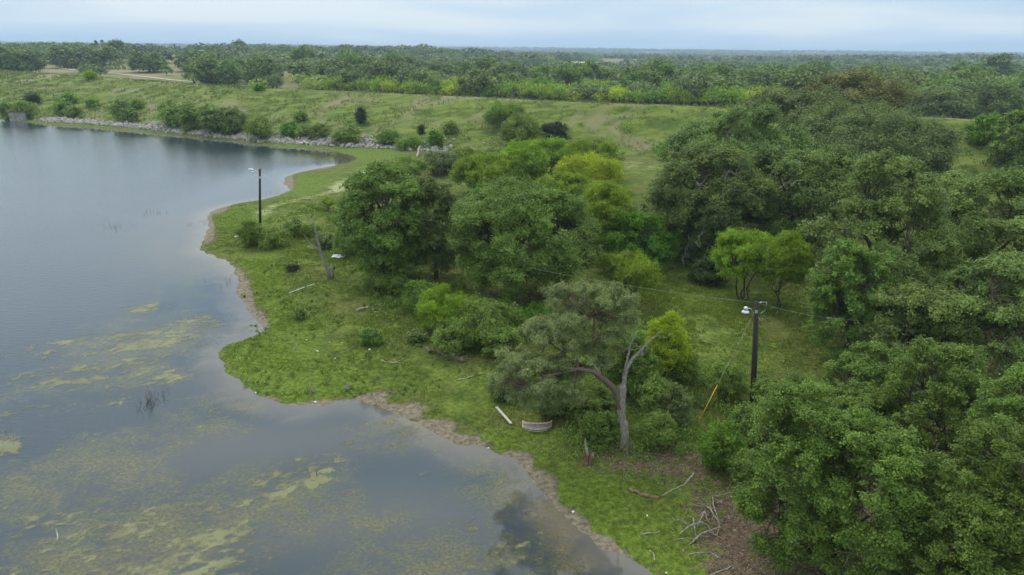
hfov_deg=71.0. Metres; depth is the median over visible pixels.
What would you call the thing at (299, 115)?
shrub
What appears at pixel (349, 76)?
oak tree
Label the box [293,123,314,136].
shrub
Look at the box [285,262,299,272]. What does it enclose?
shrub
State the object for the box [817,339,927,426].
oak tree
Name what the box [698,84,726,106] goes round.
mesquite tree
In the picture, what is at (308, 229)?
shrub
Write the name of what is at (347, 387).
dead shrub
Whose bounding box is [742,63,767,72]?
oak tree
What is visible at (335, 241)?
shrub
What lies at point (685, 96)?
mesquite tree
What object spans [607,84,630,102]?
mesquite tree
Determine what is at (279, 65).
oak tree
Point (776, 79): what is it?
oak tree
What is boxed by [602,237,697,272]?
undergrowth
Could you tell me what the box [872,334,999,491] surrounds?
oak tree
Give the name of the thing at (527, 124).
willow tree
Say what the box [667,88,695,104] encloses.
mesquite tree
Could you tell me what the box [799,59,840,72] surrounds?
oak tree
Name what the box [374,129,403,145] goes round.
shrub
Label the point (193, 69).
oak tree
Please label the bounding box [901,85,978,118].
oak tree
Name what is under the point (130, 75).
dirt road
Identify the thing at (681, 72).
oak tree
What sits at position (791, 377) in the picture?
oak tree
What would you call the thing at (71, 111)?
shrub
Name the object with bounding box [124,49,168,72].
oak tree
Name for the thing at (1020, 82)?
oak tree
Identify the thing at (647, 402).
shrub
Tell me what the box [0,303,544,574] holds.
floating algae
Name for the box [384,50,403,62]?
oak tree
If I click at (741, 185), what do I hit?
oak tree
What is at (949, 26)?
sky
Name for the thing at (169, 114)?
shrub
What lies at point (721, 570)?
branch
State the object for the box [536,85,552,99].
mesquite tree
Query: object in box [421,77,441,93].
oak tree
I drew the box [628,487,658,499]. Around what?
log
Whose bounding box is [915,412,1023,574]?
oak tree
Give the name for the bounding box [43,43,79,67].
oak tree
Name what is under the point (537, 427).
corrugated pipe
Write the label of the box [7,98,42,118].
shrub
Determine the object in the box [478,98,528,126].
willow tree
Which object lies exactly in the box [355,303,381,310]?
log
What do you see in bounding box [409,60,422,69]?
oak tree
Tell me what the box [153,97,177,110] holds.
shrub
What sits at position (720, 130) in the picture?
oak tree
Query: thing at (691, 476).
branch
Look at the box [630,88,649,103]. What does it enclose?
mesquite tree
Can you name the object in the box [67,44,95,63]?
oak tree
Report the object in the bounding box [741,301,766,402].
utility pole
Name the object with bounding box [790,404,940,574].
oak tree
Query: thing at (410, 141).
shrub
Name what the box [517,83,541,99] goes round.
mesquite tree
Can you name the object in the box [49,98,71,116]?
shrub
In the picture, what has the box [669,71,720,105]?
oak tree
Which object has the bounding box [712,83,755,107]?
mesquite tree
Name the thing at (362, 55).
oak tree
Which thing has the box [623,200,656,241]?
shrub
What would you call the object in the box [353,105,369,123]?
juniper
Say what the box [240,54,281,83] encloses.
oak tree
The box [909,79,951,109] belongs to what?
oak tree
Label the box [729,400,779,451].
shrub
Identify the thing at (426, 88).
mesquite tree
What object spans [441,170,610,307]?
oak tree
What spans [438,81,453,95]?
mesquite tree
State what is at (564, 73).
oak tree
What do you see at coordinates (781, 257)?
mesquite tree
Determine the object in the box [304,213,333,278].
dead tree
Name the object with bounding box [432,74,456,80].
oak tree
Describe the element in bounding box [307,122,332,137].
shrub
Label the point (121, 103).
shrub
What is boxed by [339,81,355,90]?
mesquite tree
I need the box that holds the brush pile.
[672,492,728,547]
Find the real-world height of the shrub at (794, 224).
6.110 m
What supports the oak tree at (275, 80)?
on the ground at (464, 401)
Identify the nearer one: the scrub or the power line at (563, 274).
the power line at (563, 274)
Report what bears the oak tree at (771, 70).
on the ground at (464, 401)
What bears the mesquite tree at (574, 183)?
on the ground at (464, 401)
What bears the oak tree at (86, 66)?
on the ground at (464, 401)
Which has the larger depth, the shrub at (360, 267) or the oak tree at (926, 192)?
the shrub at (360, 267)
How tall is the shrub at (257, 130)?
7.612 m
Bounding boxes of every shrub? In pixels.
[0,101,13,119]
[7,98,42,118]
[21,92,42,103]
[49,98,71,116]
[55,91,79,104]
[62,103,84,118]
[80,69,99,79]
[82,96,100,107]
[104,96,132,120]
[119,106,138,122]
[127,97,147,109]
[136,385,167,410]
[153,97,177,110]
[154,103,197,127]
[173,101,203,131]
[194,101,226,131]
[210,104,248,134]
[231,217,266,246]
[243,113,277,140]
[252,82,264,90]
[257,223,293,249]
[275,119,298,137]
[280,214,302,236]
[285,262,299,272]
[289,108,308,121]
[291,306,308,319]
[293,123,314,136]
[299,220,323,237]
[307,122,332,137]
[311,231,335,249]
[328,122,362,143]
[330,227,357,254]
[343,381,350,390]
[356,327,384,346]
[357,250,383,274]
[359,263,396,293]
[373,154,433,182]
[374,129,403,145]
[382,272,409,294]
[394,132,423,150]
[399,278,446,308]
[404,326,428,342]
[411,282,477,332]
[420,149,459,175]
[425,129,445,146]
[427,313,478,357]
[440,120,460,133]
[446,145,483,156]
[454,292,527,347]
[472,323,527,357]
[481,145,508,155]
[484,373,518,401]
[513,296,575,328]
[533,385,576,418]
[561,382,617,425]
[577,408,619,443]
[602,329,659,397]
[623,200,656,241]
[629,371,680,422]
[631,408,679,449]
[646,230,680,268]
[653,140,669,161]
[660,345,702,381]
[662,382,692,428]
[672,213,738,263]
[685,254,730,285]
[695,418,748,474]
[706,360,749,402]
[725,447,764,487]
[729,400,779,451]
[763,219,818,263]
[961,110,1008,145]
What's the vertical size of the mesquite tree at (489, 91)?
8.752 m
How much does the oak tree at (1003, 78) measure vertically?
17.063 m
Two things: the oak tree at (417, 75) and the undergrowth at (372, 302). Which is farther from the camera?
the oak tree at (417, 75)
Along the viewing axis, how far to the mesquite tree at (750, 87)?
322.89 m
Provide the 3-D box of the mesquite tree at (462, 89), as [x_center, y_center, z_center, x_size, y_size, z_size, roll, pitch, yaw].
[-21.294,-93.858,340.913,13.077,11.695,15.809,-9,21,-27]
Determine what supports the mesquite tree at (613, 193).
on the ground at (464, 401)
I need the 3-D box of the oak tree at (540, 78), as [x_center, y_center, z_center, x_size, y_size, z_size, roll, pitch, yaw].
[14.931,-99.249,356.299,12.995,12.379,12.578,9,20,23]
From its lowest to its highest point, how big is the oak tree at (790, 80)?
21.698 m
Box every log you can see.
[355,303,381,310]
[423,346,472,362]
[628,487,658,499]
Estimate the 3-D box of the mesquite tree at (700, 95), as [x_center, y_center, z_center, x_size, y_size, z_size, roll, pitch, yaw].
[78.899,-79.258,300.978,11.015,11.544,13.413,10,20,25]
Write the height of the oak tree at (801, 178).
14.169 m
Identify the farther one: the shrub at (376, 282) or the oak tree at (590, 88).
the oak tree at (590, 88)
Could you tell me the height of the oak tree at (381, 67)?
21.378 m
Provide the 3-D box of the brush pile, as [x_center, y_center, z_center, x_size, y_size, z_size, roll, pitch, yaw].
[9.975,12.193,38.163,2.934,1.284,5.147,10,20,25]
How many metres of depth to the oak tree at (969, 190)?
59.77 m
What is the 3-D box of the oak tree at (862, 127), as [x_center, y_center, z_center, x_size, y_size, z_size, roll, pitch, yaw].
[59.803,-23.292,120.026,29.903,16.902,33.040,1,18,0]
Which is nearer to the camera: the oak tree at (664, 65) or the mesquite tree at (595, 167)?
the mesquite tree at (595, 167)
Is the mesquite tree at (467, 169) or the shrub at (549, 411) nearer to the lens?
the shrub at (549, 411)
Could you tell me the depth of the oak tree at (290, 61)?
471.55 m
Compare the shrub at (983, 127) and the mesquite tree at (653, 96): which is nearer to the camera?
the shrub at (983, 127)
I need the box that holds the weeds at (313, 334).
[241,258,513,395]
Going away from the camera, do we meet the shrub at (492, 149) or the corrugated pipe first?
the corrugated pipe
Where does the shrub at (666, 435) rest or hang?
on the ground at (464, 401)
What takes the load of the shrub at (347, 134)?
on the ground at (464, 401)
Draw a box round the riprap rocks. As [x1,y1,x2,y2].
[34,116,455,152]
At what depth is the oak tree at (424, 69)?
476.34 m
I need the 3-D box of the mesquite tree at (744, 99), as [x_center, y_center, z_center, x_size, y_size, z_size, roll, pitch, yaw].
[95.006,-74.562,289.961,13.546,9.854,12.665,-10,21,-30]
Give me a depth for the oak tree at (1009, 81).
270.18 m
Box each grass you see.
[0,69,1021,194]
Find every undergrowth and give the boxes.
[359,254,559,343]
[522,352,783,467]
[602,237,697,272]
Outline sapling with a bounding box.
[316,196,336,210]
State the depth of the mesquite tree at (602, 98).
303.36 m
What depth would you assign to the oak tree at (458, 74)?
429.21 m
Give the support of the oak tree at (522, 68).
on the ground at (464, 401)
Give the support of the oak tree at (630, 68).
on the ground at (464, 401)
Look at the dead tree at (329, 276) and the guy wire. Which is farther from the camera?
the dead tree at (329, 276)
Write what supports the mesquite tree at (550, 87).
on the ground at (464, 401)
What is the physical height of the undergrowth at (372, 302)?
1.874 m
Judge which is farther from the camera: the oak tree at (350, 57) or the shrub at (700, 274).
the oak tree at (350, 57)
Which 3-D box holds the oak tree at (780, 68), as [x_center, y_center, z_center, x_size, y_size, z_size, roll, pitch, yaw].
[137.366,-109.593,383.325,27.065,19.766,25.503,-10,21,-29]
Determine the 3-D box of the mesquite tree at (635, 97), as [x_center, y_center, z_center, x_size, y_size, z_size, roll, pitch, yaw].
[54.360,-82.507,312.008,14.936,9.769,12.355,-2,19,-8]
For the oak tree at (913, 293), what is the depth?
50.21 m
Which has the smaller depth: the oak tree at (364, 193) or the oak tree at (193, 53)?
the oak tree at (364, 193)
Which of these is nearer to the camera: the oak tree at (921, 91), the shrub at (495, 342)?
the shrub at (495, 342)
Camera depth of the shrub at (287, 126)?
190.02 m
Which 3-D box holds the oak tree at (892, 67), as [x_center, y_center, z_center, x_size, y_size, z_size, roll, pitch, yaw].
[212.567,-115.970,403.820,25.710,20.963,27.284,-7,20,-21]
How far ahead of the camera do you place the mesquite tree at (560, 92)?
313.10 m
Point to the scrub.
(620, 151)
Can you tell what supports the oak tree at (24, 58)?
on the ground at (464, 401)
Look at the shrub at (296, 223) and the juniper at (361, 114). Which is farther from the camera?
the juniper at (361, 114)
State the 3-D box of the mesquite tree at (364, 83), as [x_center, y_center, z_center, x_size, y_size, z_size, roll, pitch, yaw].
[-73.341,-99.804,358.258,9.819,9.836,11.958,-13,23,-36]
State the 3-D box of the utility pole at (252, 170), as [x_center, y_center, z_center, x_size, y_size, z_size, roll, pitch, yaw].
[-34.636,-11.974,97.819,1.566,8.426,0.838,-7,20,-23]
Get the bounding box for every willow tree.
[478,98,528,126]
[497,110,550,145]
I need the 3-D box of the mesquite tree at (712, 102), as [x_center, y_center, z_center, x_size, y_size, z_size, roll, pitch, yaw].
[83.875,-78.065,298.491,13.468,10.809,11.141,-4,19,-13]
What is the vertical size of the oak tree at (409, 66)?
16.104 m
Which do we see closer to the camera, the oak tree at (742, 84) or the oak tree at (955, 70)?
the oak tree at (742, 84)
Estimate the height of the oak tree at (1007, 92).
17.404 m
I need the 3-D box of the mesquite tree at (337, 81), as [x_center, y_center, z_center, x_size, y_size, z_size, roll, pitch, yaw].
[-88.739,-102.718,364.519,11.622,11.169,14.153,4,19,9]
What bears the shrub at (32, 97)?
on the ground at (464, 401)
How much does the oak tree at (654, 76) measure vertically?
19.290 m
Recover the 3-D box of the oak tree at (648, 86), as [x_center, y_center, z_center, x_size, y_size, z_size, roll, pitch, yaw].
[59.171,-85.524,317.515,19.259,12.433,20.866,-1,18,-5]
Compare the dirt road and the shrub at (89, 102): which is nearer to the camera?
the shrub at (89, 102)
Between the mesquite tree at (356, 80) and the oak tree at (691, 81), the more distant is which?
the mesquite tree at (356, 80)
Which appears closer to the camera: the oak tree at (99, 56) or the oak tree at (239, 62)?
the oak tree at (239, 62)
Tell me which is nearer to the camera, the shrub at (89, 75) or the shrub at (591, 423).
the shrub at (591, 423)
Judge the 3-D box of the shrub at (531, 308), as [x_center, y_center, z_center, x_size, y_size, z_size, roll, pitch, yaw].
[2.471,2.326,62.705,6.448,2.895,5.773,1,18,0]
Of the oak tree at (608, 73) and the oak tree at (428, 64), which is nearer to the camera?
the oak tree at (608, 73)
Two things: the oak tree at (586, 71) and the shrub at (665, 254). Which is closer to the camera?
the shrub at (665, 254)
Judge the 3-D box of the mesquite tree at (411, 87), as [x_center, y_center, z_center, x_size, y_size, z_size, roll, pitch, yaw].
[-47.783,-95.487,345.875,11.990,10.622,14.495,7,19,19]
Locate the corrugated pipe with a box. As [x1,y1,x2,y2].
[522,420,551,431]
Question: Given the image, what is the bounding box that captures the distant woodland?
[0,40,1023,74]
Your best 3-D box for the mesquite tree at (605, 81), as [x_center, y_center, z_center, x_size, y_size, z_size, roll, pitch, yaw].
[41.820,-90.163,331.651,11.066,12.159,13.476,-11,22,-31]
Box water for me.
[0,119,652,574]
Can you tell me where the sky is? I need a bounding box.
[0,0,1023,53]
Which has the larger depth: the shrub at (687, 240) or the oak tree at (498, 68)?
the oak tree at (498, 68)
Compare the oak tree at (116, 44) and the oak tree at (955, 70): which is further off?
the oak tree at (116, 44)
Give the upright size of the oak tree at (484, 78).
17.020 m
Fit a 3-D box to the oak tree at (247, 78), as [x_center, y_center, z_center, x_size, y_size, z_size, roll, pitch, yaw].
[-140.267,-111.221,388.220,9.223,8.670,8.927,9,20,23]
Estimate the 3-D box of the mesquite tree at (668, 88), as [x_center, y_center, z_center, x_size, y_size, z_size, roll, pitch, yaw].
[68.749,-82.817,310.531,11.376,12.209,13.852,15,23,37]
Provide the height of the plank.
0.060 m
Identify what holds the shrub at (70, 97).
on the ground at (464, 401)
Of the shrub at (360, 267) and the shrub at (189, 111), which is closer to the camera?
the shrub at (360, 267)
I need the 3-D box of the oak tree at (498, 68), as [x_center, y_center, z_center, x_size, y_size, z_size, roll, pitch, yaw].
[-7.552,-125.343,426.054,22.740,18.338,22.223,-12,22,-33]
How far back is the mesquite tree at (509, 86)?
323.13 m
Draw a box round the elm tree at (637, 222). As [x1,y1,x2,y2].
[600,209,669,267]
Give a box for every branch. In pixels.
[661,473,694,495]
[689,546,719,557]
[710,566,731,574]
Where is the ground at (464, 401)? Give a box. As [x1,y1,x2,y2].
[0,45,1023,574]
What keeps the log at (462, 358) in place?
on the ground at (464, 401)
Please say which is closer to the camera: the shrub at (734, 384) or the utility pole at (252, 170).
the shrub at (734, 384)
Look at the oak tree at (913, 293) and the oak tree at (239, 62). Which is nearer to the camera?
the oak tree at (913, 293)
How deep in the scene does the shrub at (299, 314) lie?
65.61 m
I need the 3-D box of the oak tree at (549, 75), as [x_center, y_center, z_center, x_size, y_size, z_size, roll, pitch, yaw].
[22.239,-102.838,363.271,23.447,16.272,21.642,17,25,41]
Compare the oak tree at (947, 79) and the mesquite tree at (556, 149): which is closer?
the mesquite tree at (556, 149)
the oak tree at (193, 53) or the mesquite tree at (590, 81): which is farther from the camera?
the oak tree at (193, 53)
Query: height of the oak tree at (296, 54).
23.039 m
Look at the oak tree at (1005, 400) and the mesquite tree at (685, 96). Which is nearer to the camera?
the oak tree at (1005, 400)
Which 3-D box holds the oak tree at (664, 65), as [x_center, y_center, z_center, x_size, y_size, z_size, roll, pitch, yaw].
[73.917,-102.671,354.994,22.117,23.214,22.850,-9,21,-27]
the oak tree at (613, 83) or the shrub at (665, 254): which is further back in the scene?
the oak tree at (613, 83)
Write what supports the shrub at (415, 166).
on the ground at (464, 401)
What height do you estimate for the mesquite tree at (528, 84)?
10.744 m
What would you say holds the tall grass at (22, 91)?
on the ground at (464, 401)
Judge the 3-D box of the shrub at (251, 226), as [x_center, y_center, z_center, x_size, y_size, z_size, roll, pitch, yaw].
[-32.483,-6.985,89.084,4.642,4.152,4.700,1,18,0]
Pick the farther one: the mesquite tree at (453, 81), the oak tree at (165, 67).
the oak tree at (165, 67)
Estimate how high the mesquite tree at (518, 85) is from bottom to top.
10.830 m
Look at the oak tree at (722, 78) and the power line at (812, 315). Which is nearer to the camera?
the power line at (812, 315)
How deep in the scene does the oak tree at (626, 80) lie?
328.82 m
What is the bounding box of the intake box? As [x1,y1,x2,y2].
[8,110,28,120]
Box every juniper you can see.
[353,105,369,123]
[416,124,426,133]
[538,120,570,139]
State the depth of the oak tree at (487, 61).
440.67 m
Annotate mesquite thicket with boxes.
[247,70,749,89]
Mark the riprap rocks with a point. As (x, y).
(70, 120)
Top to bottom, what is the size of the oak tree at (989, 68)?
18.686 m
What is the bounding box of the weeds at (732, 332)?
[599,272,821,384]
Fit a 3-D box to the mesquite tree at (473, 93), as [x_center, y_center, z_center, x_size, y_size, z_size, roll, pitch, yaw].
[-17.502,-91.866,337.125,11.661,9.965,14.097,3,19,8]
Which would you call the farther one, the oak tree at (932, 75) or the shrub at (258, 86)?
the oak tree at (932, 75)
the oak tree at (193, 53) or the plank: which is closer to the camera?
the plank
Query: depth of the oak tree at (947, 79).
292.57 m
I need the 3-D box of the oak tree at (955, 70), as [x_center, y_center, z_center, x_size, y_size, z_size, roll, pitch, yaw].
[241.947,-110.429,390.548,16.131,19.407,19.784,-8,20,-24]
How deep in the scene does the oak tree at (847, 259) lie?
53.90 m
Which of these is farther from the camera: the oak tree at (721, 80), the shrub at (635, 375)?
the oak tree at (721, 80)
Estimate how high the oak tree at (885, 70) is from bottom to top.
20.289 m
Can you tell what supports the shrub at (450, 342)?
on the ground at (464, 401)
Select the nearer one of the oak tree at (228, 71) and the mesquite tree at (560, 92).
the mesquite tree at (560, 92)
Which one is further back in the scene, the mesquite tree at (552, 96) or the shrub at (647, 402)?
the mesquite tree at (552, 96)
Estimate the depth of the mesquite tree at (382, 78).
360.26 m
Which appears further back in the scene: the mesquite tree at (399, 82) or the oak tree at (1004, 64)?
the oak tree at (1004, 64)
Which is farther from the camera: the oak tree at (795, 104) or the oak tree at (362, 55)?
the oak tree at (362, 55)
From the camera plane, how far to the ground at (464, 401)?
62.30 m
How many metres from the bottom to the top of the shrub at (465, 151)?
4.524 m
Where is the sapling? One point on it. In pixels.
(325, 201)
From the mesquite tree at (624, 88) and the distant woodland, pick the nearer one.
the mesquite tree at (624, 88)
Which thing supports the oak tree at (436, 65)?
on the ground at (464, 401)
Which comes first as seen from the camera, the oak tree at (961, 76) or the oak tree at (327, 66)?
the oak tree at (961, 76)
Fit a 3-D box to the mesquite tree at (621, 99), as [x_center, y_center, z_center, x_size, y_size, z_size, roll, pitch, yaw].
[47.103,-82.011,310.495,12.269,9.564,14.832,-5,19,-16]
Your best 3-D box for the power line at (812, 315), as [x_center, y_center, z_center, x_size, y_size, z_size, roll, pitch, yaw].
[22.836,1.718,50.636,16.949,4.329,0.018,-10,21,-30]
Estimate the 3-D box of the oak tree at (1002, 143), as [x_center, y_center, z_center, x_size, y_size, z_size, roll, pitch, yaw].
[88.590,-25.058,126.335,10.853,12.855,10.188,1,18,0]
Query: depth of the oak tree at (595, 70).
417.22 m
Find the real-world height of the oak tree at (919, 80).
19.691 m
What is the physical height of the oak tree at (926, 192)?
16.867 m
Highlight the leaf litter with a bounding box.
[511,328,949,574]
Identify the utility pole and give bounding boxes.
[249,168,261,225]
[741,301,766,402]
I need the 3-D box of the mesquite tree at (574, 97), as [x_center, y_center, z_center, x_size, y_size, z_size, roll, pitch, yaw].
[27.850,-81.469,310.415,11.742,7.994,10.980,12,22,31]
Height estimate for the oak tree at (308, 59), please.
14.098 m
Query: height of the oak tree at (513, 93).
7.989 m
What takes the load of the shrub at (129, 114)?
on the ground at (464, 401)
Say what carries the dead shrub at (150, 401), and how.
in the water
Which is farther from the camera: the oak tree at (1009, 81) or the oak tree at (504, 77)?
the oak tree at (504, 77)
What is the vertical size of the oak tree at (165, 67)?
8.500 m
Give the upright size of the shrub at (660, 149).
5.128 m
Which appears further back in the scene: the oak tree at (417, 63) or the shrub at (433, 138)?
the oak tree at (417, 63)
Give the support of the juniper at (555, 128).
on the ground at (464, 401)
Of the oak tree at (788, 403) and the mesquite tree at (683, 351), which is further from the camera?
the mesquite tree at (683, 351)
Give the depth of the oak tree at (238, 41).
781.90 m
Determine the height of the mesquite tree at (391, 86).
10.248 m
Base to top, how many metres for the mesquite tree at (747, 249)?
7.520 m
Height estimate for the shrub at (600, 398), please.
3.039 m
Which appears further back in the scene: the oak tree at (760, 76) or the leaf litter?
the oak tree at (760, 76)
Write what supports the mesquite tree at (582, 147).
on the ground at (464, 401)
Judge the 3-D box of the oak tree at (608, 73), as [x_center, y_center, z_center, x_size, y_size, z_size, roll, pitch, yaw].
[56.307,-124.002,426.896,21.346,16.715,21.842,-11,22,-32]
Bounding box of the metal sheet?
[332,254,344,257]
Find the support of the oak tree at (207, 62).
on the ground at (464, 401)
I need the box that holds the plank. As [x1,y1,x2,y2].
[495,406,511,423]
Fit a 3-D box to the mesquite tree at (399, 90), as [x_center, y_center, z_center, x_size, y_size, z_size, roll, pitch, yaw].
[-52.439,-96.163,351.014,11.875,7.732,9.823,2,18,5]
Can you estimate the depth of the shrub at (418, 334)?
59.58 m
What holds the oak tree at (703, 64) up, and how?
on the ground at (464, 401)
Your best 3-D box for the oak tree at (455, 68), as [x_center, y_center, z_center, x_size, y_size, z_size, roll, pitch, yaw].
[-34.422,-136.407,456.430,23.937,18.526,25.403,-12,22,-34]
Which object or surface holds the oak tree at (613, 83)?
on the ground at (464, 401)
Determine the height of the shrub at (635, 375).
5.453 m
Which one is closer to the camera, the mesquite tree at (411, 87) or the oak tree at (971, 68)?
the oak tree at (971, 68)
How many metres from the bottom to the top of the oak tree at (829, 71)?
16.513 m
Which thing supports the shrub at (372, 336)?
on the ground at (464, 401)
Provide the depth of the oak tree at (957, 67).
403.33 m
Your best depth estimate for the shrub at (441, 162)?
135.94 m
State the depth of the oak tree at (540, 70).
370.74 m
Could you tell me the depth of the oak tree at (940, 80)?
288.39 m
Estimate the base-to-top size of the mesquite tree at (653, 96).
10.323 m
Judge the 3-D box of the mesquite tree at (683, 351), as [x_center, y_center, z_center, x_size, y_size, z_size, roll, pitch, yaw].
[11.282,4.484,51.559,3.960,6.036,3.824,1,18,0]
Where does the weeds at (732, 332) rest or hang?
on the ground at (464, 401)
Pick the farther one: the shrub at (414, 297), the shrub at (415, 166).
the shrub at (415, 166)
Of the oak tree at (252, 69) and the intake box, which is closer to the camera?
the intake box
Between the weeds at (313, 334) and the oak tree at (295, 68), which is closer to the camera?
the weeds at (313, 334)
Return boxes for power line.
[264,175,753,302]
[759,303,866,320]
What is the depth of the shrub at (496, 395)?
50.20 m
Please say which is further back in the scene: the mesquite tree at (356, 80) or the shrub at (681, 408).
the mesquite tree at (356, 80)
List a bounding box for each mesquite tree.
[326,75,344,90]
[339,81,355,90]
[347,76,371,90]
[355,77,371,90]
[366,75,387,92]
[375,73,391,91]
[379,78,399,93]
[382,76,402,92]
[393,86,415,93]
[395,78,421,93]
[398,76,418,92]
[418,81,435,94]
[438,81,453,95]
[440,78,457,85]
[440,85,458,95]
[446,83,472,96]
[448,150,514,189]
[455,83,475,95]
[462,83,485,96]
[466,182,496,197]
[480,85,495,97]
[491,79,519,97]
[492,137,550,183]
[511,80,523,98]
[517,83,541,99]
[523,135,572,175]
[524,83,543,99]
[533,76,553,85]
[533,168,599,198]
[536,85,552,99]
[540,79,570,99]
[542,91,559,99]
[545,83,568,100]
[551,151,627,184]
[563,91,588,101]
[565,137,627,164]
[579,179,624,219]
[582,77,600,83]
[582,179,641,264]
[585,90,608,102]
[591,79,606,88]
[593,248,665,304]
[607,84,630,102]
[612,84,631,102]
[613,88,632,102]
[624,88,657,103]
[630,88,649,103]
[644,309,696,376]
[646,86,670,103]
[657,90,675,104]
[659,82,674,104]
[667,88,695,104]
[671,85,699,104]
[693,85,706,105]
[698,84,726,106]
[702,86,727,105]
[707,226,778,300]
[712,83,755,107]
[732,91,760,104]
[745,84,765,90]
[745,88,762,97]
[756,228,814,309]
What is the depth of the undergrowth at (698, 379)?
45.97 m
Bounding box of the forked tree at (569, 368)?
[485,279,669,455]
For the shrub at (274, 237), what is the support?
on the ground at (464, 401)
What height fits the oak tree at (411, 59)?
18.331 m
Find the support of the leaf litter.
on the ground at (464, 401)
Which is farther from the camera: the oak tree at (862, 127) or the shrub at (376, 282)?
the oak tree at (862, 127)
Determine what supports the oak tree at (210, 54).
on the ground at (464, 401)
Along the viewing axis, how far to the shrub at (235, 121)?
195.33 m
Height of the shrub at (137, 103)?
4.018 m
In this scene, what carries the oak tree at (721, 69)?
on the ground at (464, 401)
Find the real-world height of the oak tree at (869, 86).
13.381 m
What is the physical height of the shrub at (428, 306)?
4.498 m
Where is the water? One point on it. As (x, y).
(92, 247)
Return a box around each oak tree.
[0,42,48,71]
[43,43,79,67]
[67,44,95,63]
[76,63,108,76]
[86,44,121,68]
[106,38,125,49]
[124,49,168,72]
[160,64,173,74]
[173,48,202,70]
[179,61,208,83]
[194,52,220,60]
[196,55,218,83]
[201,42,221,51]
[211,60,243,85]
[220,55,240,61]
[226,57,247,66]
[230,38,247,51]
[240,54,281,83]
[243,75,254,82]
[254,71,284,85]
[260,59,284,72]
[261,74,282,88]
[283,59,302,70]
[285,58,312,74]
[288,43,317,61]
[299,57,325,62]
[299,57,356,75]
[327,66,361,87]
[331,158,442,276]
[334,49,364,64]
[349,48,367,63]
[352,63,365,72]
[357,54,406,78]
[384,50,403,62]
[390,67,432,86]
[393,55,415,64]
[396,59,417,72]
[402,174,459,279]
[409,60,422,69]
[417,67,430,72]
[421,61,437,70]
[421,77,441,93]
[430,59,446,70]
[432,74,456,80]
[439,58,474,76]
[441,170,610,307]
[447,72,465,76]
[454,68,498,96]
[472,53,500,71]
[487,61,519,76]
[496,72,522,84]
[504,87,532,98]
[506,59,529,77]
[526,62,555,81]
[532,68,581,83]
[532,76,554,85]
[552,63,587,86]
[567,62,594,80]
[569,82,618,101]
[574,58,603,79]
[597,65,619,80]
[604,79,625,87]
[617,64,663,87]
[617,67,642,79]
[619,71,647,101]
[624,80,668,103]
[638,55,679,84]
[642,137,779,262]
[656,98,818,193]
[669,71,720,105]
[672,68,695,78]
[685,61,725,70]
[686,64,708,72]
[698,72,739,91]
[701,61,738,81]
[702,74,739,87]
[728,374,871,574]
[729,79,747,89]
[730,80,881,140]
[732,67,773,87]
[732,139,879,251]
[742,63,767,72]
[744,63,784,85]
[747,369,816,436]
[767,64,793,71]
[768,67,806,89]
[775,62,831,92]
[781,96,969,196]
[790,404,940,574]
[797,146,973,324]
[798,238,904,361]
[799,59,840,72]
[800,378,903,469]
[803,64,925,115]
[817,68,842,75]
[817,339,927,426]
[832,70,882,90]
[850,64,902,77]
[851,270,994,374]
[857,68,887,79]
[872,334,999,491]
[876,62,911,72]
[883,69,958,92]
[893,470,1023,574]
[898,69,939,78]
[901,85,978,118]
[905,162,1023,302]
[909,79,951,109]
[909,84,946,109]
[913,247,1023,383]
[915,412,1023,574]
[927,73,965,112]
[929,74,951,85]
[942,58,982,73]
[943,66,974,75]
[944,75,1023,120]
[946,69,999,80]
[952,359,1023,514]
[956,63,999,79]
[971,75,1023,103]
[976,52,1021,76]
[982,67,1000,75]
[984,109,1023,170]
[994,74,1013,81]
[1007,69,1023,90]
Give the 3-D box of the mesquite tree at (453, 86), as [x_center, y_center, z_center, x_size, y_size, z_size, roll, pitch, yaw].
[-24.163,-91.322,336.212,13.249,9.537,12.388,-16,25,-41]
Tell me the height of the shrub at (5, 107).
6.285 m
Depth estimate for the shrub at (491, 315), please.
58.58 m
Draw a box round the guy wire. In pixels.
[695,321,749,428]
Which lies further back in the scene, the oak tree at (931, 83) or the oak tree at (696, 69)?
the oak tree at (696, 69)
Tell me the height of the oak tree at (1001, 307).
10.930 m
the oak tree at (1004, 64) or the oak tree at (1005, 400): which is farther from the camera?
the oak tree at (1004, 64)
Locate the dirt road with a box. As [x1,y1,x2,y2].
[47,67,192,81]
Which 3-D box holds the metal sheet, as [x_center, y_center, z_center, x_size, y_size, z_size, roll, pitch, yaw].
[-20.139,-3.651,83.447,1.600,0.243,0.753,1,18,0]
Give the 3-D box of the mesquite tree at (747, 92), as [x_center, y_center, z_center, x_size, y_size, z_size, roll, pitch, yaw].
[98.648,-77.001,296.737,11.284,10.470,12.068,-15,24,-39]
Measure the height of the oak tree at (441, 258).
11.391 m
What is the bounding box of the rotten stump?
[582,438,593,465]
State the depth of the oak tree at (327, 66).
411.27 m
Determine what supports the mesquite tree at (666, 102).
on the ground at (464, 401)
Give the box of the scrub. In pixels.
[1,90,959,179]
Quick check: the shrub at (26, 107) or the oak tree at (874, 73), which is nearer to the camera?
the shrub at (26, 107)
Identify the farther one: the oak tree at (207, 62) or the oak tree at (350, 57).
the oak tree at (350, 57)
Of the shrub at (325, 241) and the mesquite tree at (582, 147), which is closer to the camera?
the shrub at (325, 241)
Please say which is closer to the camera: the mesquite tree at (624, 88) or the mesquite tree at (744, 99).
the mesquite tree at (744, 99)
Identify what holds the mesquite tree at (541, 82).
on the ground at (464, 401)

